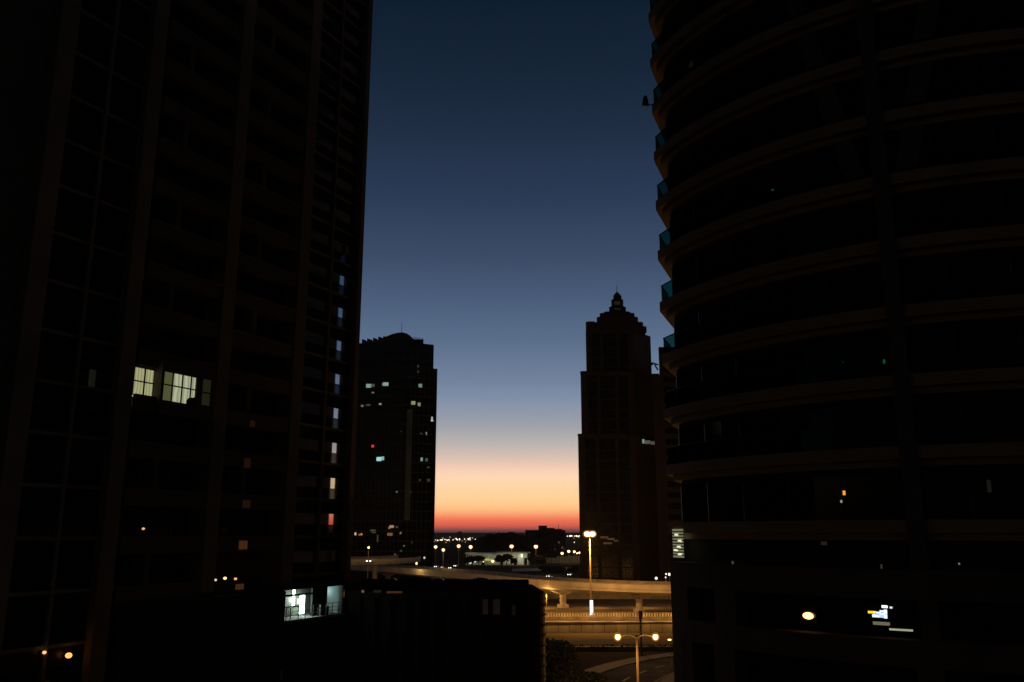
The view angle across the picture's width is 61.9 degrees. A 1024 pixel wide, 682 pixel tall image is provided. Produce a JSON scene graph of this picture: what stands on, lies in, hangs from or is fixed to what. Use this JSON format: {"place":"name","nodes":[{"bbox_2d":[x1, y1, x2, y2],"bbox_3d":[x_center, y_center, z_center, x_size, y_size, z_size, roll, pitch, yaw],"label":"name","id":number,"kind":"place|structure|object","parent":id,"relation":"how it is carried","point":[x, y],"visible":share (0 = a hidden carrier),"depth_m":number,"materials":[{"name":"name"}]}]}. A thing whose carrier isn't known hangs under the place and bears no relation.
{"place":"outdoors","nodes":[
{"label":"outdoors","id":0,"kind":"place"},
{"bbox_2d":[343,533,672,675],"bbox_3d":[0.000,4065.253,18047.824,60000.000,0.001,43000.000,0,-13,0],"label":"ground","id":1,"kind":"structure","parent":0,"point":[447,557],"depth_m":488.87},
{"bbox_2d":[0,0,372,681],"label":"apartment tower","id":2,"kind":"structure","parent":1,"relation":"on","point":[182,198],"depth_m":64.66,"materials":[{"name":"black concrete"}]},
{"bbox_2d":[0,650,41,681],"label":"window","id":3,"kind":"structure","parent":2,"relation":"in","point":[22,666],"depth_m":51.67,"materials":[{"name":"black glass"}]},
{"bbox_2d":[2,594,47,649],"bbox_3d":[-29.889,17.107,52.032,0.130,3.040,3.005,-6,-14,26],"label":"window","id":4,"kind":"structure","parent":2,"relation":"in","point":[25,615],"depth_m":52.16,"materials":[{"name":"black glass"}]},
{"bbox_2d":[9,540,53,591],"bbox_3d":[-29.889,13.896,52.751,0.130,3.040,3.005,-6,-14,26],"label":"window","id":5,"kind":"structure","parent":2,"relation":"in","point":[31,565],"depth_m":52.88,"materials":[{"name":"black glass"}]},
{"bbox_2d":[16,486,59,536],"bbox_3d":[-29.889,10.686,53.470,0.130,3.040,3.005,-6,-14,26],"label":"window","id":6,"kind":"structure","parent":2,"relation":"in","point":[38,508],"depth_m":53.61,"materials":[{"name":"black glass"}]},
{"bbox_2d":[23,433,65,483],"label":"window","id":7,"kind":"structure","parent":2,"relation":"in","point":[44,453],"depth_m":54.32,"materials":[{"name":"black glass"}]},
{"bbox_2d":[29,381,71,432],"bbox_3d":[-29.889,4.265,54.908,0.130,3.040,3.005,-6,-14,26],"label":"window","id":8,"kind":"structure","parent":2,"relation":"in","point":[51,402],"depth_m":55.04,"materials":[{"name":"black glass"}]},
{"bbox_2d":[36,331,76,382],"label":"window","id":9,"kind":"structure","parent":2,"relation":"in","point":[56,355],"depth_m":55.75,"materials":[{"name":"black glass"}]},
{"bbox_2d":[42,282,81,334],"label":"window","id":10,"kind":"structure","parent":2,"relation":"in","point":[62,306],"depth_m":56.48,"materials":[{"name":"black glass"}]},
{"bbox_2d":[44,644,83,681],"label":"window","id":11,"kind":"structure","parent":2,"relation":"in","point":[59,668],"depth_m":54.17,"materials":[{"name":"black glass"}]},
{"bbox_2d":[48,234,87,287],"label":"window","id":12,"kind":"structure","parent":2,"relation":"in","point":[67,264],"depth_m":57.19,"materials":[{"name":"black glass"}]},
{"bbox_2d":[49,591,89,643],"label":"window","id":13,"kind":"structure","parent":2,"relation":"in","point":[70,610],"depth_m":54.78,"materials":[{"name":"black glass"}]},
{"bbox_2d":[54,188,92,240],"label":"window","id":14,"kind":"structure","parent":2,"relation":"in","point":[73,211],"depth_m":57.92,"materials":[{"name":"black glass"}]},
{"bbox_2d":[55,540,94,588],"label":"window","id":15,"kind":"structure","parent":2,"relation":"in","point":[75,558],"depth_m":55.51,"materials":[{"name":"black glass"}]},
{"bbox_2d":[60,142,97,195],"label":"window","id":16,"kind":"structure","parent":2,"relation":"in","point":[78,170],"depth_m":58.64,"materials":[{"name":"black glass"}]},
{"bbox_2d":[61,488,99,535],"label":"window","id":17,"kind":"structure","parent":2,"relation":"in","point":[80,514],"depth_m":56.23,"materials":[{"name":"black glass"}]},
{"bbox_2d":[65,98,102,151],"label":"window","id":18,"kind":"structure","parent":2,"relation":"in","point":[84,123],"depth_m":59.36,"materials":[{"name":"black glass"}]},
{"bbox_2d":[67,438,104,485],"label":"window","id":19,"kind":"structure","parent":2,"relation":"in","point":[86,458],"depth_m":56.95,"materials":[{"name":"black glass"}]},
{"bbox_2d":[71,55,107,108],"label":"window","id":20,"kind":"structure","parent":2,"relation":"in","point":[89,81],"depth_m":60.08,"materials":[{"name":"black glass"}]},
{"bbox_2d":[72,388,109,437],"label":"window","id":21,"kind":"structure","parent":2,"relation":"in","point":[91,407],"depth_m":57.66,"materials":[{"name":"black glass"}]},
{"bbox_2d":[76,13,111,67],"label":"window","id":22,"kind":"structure","parent":2,"relation":"in","point":[94,39],"depth_m":60.80,"materials":[{"name":"black glass"}]},
{"bbox_2d":[78,340,114,389],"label":"window","id":23,"kind":"structure","parent":2,"relation":"in","point":[94,356],"depth_m":58.47,"materials":[{"name":"black glass"}]},
{"bbox_2d":[81,0,115,26],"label":"window","id":24,"kind":"structure","parent":2,"relation":"in","point":[104,10],"depth_m":61.68,"materials":[{"name":"black glass"}]},
{"bbox_2d":[83,293,119,343],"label":"window","id":25,"kind":"structure","parent":2,"relation":"in","point":[101,318],"depth_m":59.10,"materials":[{"name":"black glass"}]},
{"bbox_2d":[89,248,123,297],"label":"window","id":26,"kind":"structure","parent":2,"relation":"in","point":[106,274],"depth_m":59.83,"materials":[{"name":"black glass"}]},
{"bbox_2d":[94,203,128,253],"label":"window","id":27,"kind":"structure","parent":2,"relation":"in","point":[111,228],"depth_m":60.55,"materials":[{"name":"black glass"}]},
{"bbox_2d":[99,159,132,209],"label":"window","id":28,"kind":"structure","parent":2,"relation":"in","point":[116,181],"depth_m":61.26,"materials":[{"name":"black glass"}]},
{"bbox_2d":[104,117,137,167],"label":"window","id":29,"kind":"structure","parent":2,"relation":"in","point":[121,140],"depth_m":61.99,"materials":[{"name":"black glass"}]},
{"bbox_2d":[109,75,141,126],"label":"window","id":30,"kind":"structure","parent":2,"relation":"in","point":[125,99],"depth_m":62.72,"materials":[{"name":"black glass"}]},
{"bbox_2d":[113,34,145,85],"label":"window","id":31,"kind":"structure","parent":2,"relation":"in","point":[129,61],"depth_m":63.43,"materials":[{"name":"black glass"}]},
{"bbox_2d":[118,0,149,46],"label":"window","id":32,"kind":"structure","parent":2,"relation":"in","point":[133,19],"depth_m":64.19,"materials":[{"name":"black glass"}]},
{"bbox_2d":[132,366,154,397],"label":"lit window","id":33,"kind":"structure","parent":2,"relation":"in","point":[143,380],"depth_m":61.37,"materials":[{"name":"glass"}]},
{"bbox_2d":[112,553,185,599],"bbox_3d":[-26.511,16.892,61.501,0.250,3.060,7.345,-6,-14,26],"label":"window","id":34,"kind":"structure","parent":2,"relation":"in","point":[170,567],"depth_m":62.50,"materials":[{"name":"black glass"}]},
{"bbox_2d":[117,506,189,550],"bbox_3d":[-26.511,13.681,62.220,0.250,3.060,7.345,-6,-14,26],"label":"window","id":35,"kind":"structure","parent":2,"relation":"in","point":[156,521],"depth_m":62.56,"materials":[{"name":"black glass"}]},
{"bbox_2d":[122,460,192,501],"bbox_3d":[-26.511,10.471,62.939,0.250,3.060,7.345,-6,-14,26],"label":"window","id":36,"kind":"structure","parent":2,"relation":"in","point":[178,477],"depth_m":63.97,"materials":[{"name":"black glass"}]},
{"bbox_2d":[126,414,196,453],"bbox_3d":[-26.511,7.260,63.659,0.250,3.060,7.345,-6,-14,26],"label":"window","id":37,"kind":"structure","parent":2,"relation":"in","point":[141,428],"depth_m":64.02,"materials":[{"name":"black glass"}]},
{"bbox_2d":[135,325,202,361],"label":"window","id":38,"kind":"structure","parent":2,"relation":"in","point":[148,338],"depth_m":65.49,"materials":[{"name":"black glass"}]},
{"bbox_2d":[140,283,206,319],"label":"window","id":39,"kind":"structure","parent":2,"relation":"in","point":[189,306],"depth_m":66.89,"materials":[{"name":"black glass"}]},
{"bbox_2d":[144,241,209,279],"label":"window","id":40,"kind":"structure","parent":2,"relation":"in","point":[165,256],"depth_m":66.94,"materials":[{"name":"black glass"}]},
{"bbox_2d":[162,370,196,405],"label":"lit window","id":41,"kind":"structure","parent":2,"relation":"in","point":[179,388],"depth_m":63.30,"materials":[{"name":"glass"}]},
{"bbox_2d":[148,200,212,240],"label":"window","id":42,"kind":"structure","parent":2,"relation":"in","point":[158,211],"depth_m":68.35,"materials":[{"name":"black glass"}]},
{"bbox_2d":[152,160,215,201],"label":"window","id":43,"kind":"structure","parent":2,"relation":"in","point":[161,170],"depth_m":68.40,"materials":[{"name":"black glass"}]},
{"bbox_2d":[156,121,218,163],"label":"window","id":44,"kind":"structure","parent":2,"relation":"in","point":[164,130],"depth_m":69.79,"materials":[{"name":"black glass"}]},
{"bbox_2d":[160,83,221,126],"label":"window","id":45,"kind":"structure","parent":2,"relation":"in","point":[167,91],"depth_m":69.83,"materials":[{"name":"black glass"}]},
{"bbox_2d":[164,45,224,89],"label":"window","id":46,"kind":"structure","parent":2,"relation":"in","point":[170,52],"depth_m":71.22,"materials":[{"name":"black glass"}]},
{"bbox_2d":[168,9,226,54],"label":"window","id":47,"kind":"structure","parent":2,"relation":"in","point":[173,15],"depth_m":71.28,"materials":[{"name":"black glass"}]},
{"bbox_2d":[218,509,268,535],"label":"window","id":48,"kind":"structure","parent":2,"relation":"in","point":[231,522],"depth_m":70.55,"materials":[{"name":"black glass"}]},
{"bbox_2d":[221,468,271,495],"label":"window","id":49,"kind":"structure","parent":2,"relation":"in","point":[257,482],"depth_m":72.03,"materials":[{"name":"black glass"}]},
{"bbox_2d":[224,428,273,455],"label":"window","id":50,"kind":"structure","parent":2,"relation":"in","point":[236,440],"depth_m":71.99,"materials":[{"name":"black glass"}]},
{"bbox_2d":[227,388,275,416],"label":"window","id":51,"kind":"structure","parent":2,"relation":"in","point":[261,404],"depth_m":73.50,"materials":[{"name":"black glass"}]},
{"bbox_2d":[230,349,277,378],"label":"window","id":52,"kind":"structure","parent":2,"relation":"in","point":[242,361],"depth_m":73.47,"materials":[{"name":"black glass"}]},
{"bbox_2d":[233,311,280,341],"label":"window","id":53,"kind":"structure","parent":2,"relation":"in","point":[264,328],"depth_m":74.97,"materials":[{"name":"black glass"}]},
{"bbox_2d":[236,274,282,304],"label":"window","id":54,"kind":"structure","parent":2,"relation":"in","point":[245,284],"depth_m":74.95,"materials":[{"name":"black glass"}]},
{"bbox_2d":[239,237,284,268],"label":"window","id":55,"kind":"structure","parent":2,"relation":"in","point":[272,257],"depth_m":76.43,"materials":[{"name":"black glass"}]},
{"bbox_2d":[242,201,286,233],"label":"window","id":56,"kind":"structure","parent":2,"relation":"in","point":[248,210],"depth_m":76.41,"materials":[{"name":"black glass"}]},
{"bbox_2d":[247,132,290,164],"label":"window","id":57,"kind":"structure","parent":2,"relation":"in","point":[258,142],"depth_m":77.87,"materials":[{"name":"black glass"}]},
{"bbox_2d":[292,538,315,573],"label":"window","id":58,"kind":"structure","parent":2,"relation":"in","point":[304,548],"depth_m":75.23,"materials":[{"name":"black glass"}]},
{"bbox_2d":[294,500,317,534],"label":"window","id":59,"kind":"structure","parent":2,"relation":"in","point":[306,510],"depth_m":75.95,"materials":[{"name":"black glass"}]},
{"bbox_2d":[262,579,350,623],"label":"terrace room","id":60,"kind":"object","parent":2,"relation":"attached to","point":[326,601],"visible":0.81,"depth_m":76.19,"materials":[{"name":"concrete"}]},
{"bbox_2d":[297,462,319,497],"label":"window","id":61,"kind":"structure","parent":2,"relation":"in","point":[308,473],"depth_m":76.67,"materials":[{"name":"black glass"}]},
{"bbox_2d":[299,425,320,461],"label":"window","id":62,"kind":"structure","parent":2,"relation":"in","point":[310,437],"depth_m":77.39,"materials":[{"name":"black glass"}]},
{"bbox_2d":[301,389,322,425],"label":"window","id":63,"kind":"structure","parent":2,"relation":"in","point":[311,407],"depth_m":78.11,"materials":[{"name":"black glass"}]},
{"bbox_2d":[303,353,324,389],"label":"window","id":64,"kind":"structure","parent":2,"relation":"in","point":[313,371],"depth_m":78.84,"materials":[{"name":"black glass"}]},
{"bbox_2d":[305,318,325,355],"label":"window","id":65,"kind":"structure","parent":2,"relation":"in","point":[315,334],"depth_m":79.55,"materials":[{"name":"black glass"}]},
{"bbox_2d":[306,284,327,321],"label":"window","id":66,"kind":"structure","parent":2,"relation":"in","point":[317,298],"depth_m":80.27,"materials":[{"name":"black glass"}]},
{"bbox_2d":[308,251,329,287],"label":"window","id":67,"kind":"structure","parent":2,"relation":"in","point":[318,264],"depth_m":80.98,"materials":[{"name":"black glass"}]},
{"bbox_2d":[310,218,330,255],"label":"window","id":68,"kind":"structure","parent":2,"relation":"in","point":[320,231],"depth_m":81.72,"materials":[{"name":"black glass"}]},
{"bbox_2d":[312,185,332,222],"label":"window","id":69,"kind":"structure","parent":2,"relation":"in","point":[322,200],"depth_m":82.42,"materials":[{"name":"black glass"}]},
{"bbox_2d":[314,153,333,191],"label":"window","id":70,"kind":"structure","parent":2,"relation":"in","point":[323,168],"depth_m":83.15,"materials":[{"name":"black glass"}]},
{"bbox_2d":[315,122,335,159],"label":"window","id":71,"kind":"structure","parent":2,"relation":"in","point":[325,138],"depth_m":83.88,"materials":[{"name":"black glass"}]},
{"bbox_2d":[317,91,336,129],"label":"window","id":72,"kind":"structure","parent":2,"relation":"in","point":[327,108],"depth_m":84.58,"materials":[{"name":"black glass"}]},
{"bbox_2d":[319,60,338,99],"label":"window","id":73,"kind":"structure","parent":2,"relation":"in","point":[328,78],"depth_m":85.31,"materials":[{"name":"black glass"}]},
{"bbox_2d":[318,538,341,572],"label":"window","id":74,"kind":"structure","parent":2,"relation":"in","point":[330,548],"depth_m":78.36,"materials":[{"name":"black glass"}]},
{"bbox_2d":[320,31,339,69],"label":"window","id":75,"kind":"structure","parent":2,"relation":"in","point":[330,49],"depth_m":86.04,"materials":[{"name":"black glass"}]},
{"bbox_2d":[320,501,342,534],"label":"window","id":76,"kind":"structure","parent":2,"relation":"in","point":[331,512],"depth_m":79.07,"materials":[{"name":"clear glass"}]},
{"bbox_2d":[322,1,340,40],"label":"window","id":77,"kind":"structure","parent":2,"relation":"in","point":[331,21],"depth_m":86.74,"materials":[{"name":"black glass"}]},
{"bbox_2d":[322,465,344,498],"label":"window","id":78,"kind":"structure","parent":2,"relation":"in","point":[333,476],"depth_m":79.79,"materials":[{"name":"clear glass"}]},
{"bbox_2d":[324,429,345,463],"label":"window","id":79,"kind":"structure","parent":2,"relation":"in","point":[335,441],"depth_m":80.53,"materials":[{"name":"black glass"}]},
{"bbox_2d":[325,394,346,429],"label":"window","id":80,"kind":"structure","parent":2,"relation":"in","point":[336,407],"depth_m":81.24,"materials":[{"name":"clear glass"}]},
{"bbox_2d":[327,360,348,395],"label":"window","id":81,"kind":"structure","parent":2,"relation":"in","point":[338,373],"depth_m":81.96,"materials":[{"name":"black glass"}]},
{"bbox_2d":[329,326,349,362],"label":"window","id":82,"kind":"structure","parent":2,"relation":"in","point":[339,341],"depth_m":82.68,"materials":[{"name":"black glass"}]},
{"bbox_2d":[330,293,351,329],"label":"window","id":83,"kind":"structure","parent":2,"relation":"in","point":[340,306],"depth_m":83.41,"materials":[{"name":"black glass"}]},
{"bbox_2d":[332,261,352,297],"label":"window","id":84,"kind":"structure","parent":2,"relation":"in","point":[342,277],"depth_m":84.12,"materials":[{"name":"black glass"}]},
{"bbox_2d":[333,229,353,265],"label":"window","id":85,"kind":"structure","parent":2,"relation":"in","point":[343,243],"depth_m":84.85,"materials":[{"name":"black glass"}]},
{"bbox_2d":[335,197,355,234],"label":"window","id":86,"kind":"structure","parent":2,"relation":"in","point":[345,212],"depth_m":85.56,"materials":[{"name":"black glass"}]},
{"bbox_2d":[336,167,356,203],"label":"window","id":87,"kind":"structure","parent":2,"relation":"in","point":[346,182],"depth_m":86.31,"materials":[{"name":"black glass"}]},
{"bbox_2d":[338,136,357,173],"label":"window","id":88,"kind":"structure","parent":2,"relation":"in","point":[347,153],"depth_m":87.01,"materials":[{"name":"black glass"}]},
{"bbox_2d":[339,106,358,143],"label":"window","id":89,"kind":"structure","parent":2,"relation":"in","point":[349,123],"depth_m":87.71,"materials":[{"name":"black glass"}]},
{"bbox_2d":[341,77,360,114],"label":"window","id":90,"kind":"structure","parent":2,"relation":"in","point":[350,94],"depth_m":88.45,"materials":[{"name":"black glass"}]},
{"bbox_2d":[342,48,361,86],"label":"window","id":91,"kind":"structure","parent":2,"relation":"in","point":[352,67],"depth_m":89.16,"materials":[{"name":"black glass"}]},
{"bbox_2d":[344,20,362,58],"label":"window","id":92,"kind":"structure","parent":2,"relation":"in","point":[353,39],"depth_m":89.88,"materials":[{"name":"black glass"}]},
{"bbox_2d":[345,0,363,30],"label":"window","id":93,"kind":"structure","parent":2,"relation":"in","point":[354,11],"depth_m":90.74,"materials":[{"name":"black glass"}]},
{"bbox_2d":[104,577,546,681],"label":"podium building","id":94,"kind":"structure","parent":1,"relation":"on","point":[480,629],"depth_m":77.48,"materials":[{"name":"grey concrete"}]},
{"bbox_2d":[351,555,420,578],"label":"road overpass","id":95,"kind":"object","parent":1,"relation":"on","point":[377,560],"visible":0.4,"depth_m":310.72,"materials":[{"name":"concrete"}]},
{"bbox_2d":[343,328,436,586],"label":"office tower","id":96,"kind":"structure","parent":1,"relation":"on","point":[394,484],"depth_m":362.46,"materials":[{"name":"concrete"}]},
{"bbox_2d":[465,552,530,564],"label":"pavilion","id":97,"kind":"structure","parent":1,"relation":"on","point":[521,557],"depth_m":588.68,"materials":[{"name":"grey glass"}]},
{"bbox_2d":[343,589,671,620],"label":"highway","id":98,"kind":"structure","parent":1,"relation":"on","point":[621,605],"depth_m":225.14,"materials":[{"name":"concrete"}]},
{"bbox_2d":[350,564,670,611],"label":"rail viaduct","id":99,"kind":"object","parent":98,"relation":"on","point":[563,587],"visible":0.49,"depth_m":225.56,"materials":[{"name":"concrete"}]},
{"bbox_2d":[525,524,565,559],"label":"apartment block","id":100,"kind":"structure","parent":1,"relation":"on","point":[550,543],"depth_m":700.78,"materials":[{"name":"concrete"}]},
{"bbox_2d":[546,669,607,681],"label":"tree","id":101,"kind":"object","parent":1,"relation":"on","point":[569,675],"visible":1,"depth_m":105.08,"materials":[{"name":"green plant"}]},
{"bbox_2d":[545,617,672,632],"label":"retaining wall","id":102,"kind":"structure","parent":1,"relation":"on","point":[606,626],"depth_m":192.07,"materials":[{"name":"concrete"}]},
{"bbox_2d":[558,644,672,650],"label":"hedge","id":103,"kind":"object","parent":1,"relation":"on","point":[657,647],"visible":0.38,"depth_m":162.15,"materials":[{"name":"green plant"}]},
{"bbox_2d":[651,347,684,581],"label":"slab block","id":104,"kind":"structure","parent":1,"relation":"on","point":[669,495],"depth_m":289.11,"materials":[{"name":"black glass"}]},
{"bbox_2d":[360,0,673,532],"label":"sky","id":105,"kind":"structure","parent":0,"point":[513,176],"materials":[{"name":"blue"}]},
{"bbox_2d":[541,589,670,598],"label":"noise wall","id":106,"kind":"structure","parent":0,"point":[571,595],"depth_m":253.54,"materials":[{"name":"concrete"}]},
{"bbox_2d":[549,639,672,645],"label":"service road","id":107,"kind":"structure","parent":0,"point":[630,642],"depth_m":175.07,"materials":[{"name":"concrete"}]},
{"bbox_2d":[578,292,666,580],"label":"stepped tower","id":108,"kind":"structure","parent":0,"point":[617,483],"depth_m":299.03,"materials":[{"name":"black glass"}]},
{"bbox_2d":[585,652,672,673],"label":"pavement","id":109,"kind":"structure","parent":0,"point":[602,668],"depth_m":146.72,"materials":[{"name":"concrete"}]},
{"bbox_2d":[545,637,581,681],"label":"tree","id":110,"kind":"object","parent":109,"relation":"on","point":[555,656],"visible":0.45,"depth_m":109.32,"materials":[{"name":"green plant"}]},
{"bbox_2d":[599,657,673,681],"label":"road","id":111,"kind":"structure","parent":0,"point":[651,673],"depth_m":137.00,"materials":[{"name":"black asphalt"}]},
{"bbox_2d":[648,0,1023,681],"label":"curved tower","id":112,"kind":"structure","parent":0,"point":[840,212],"depth_m":43.63,"materials":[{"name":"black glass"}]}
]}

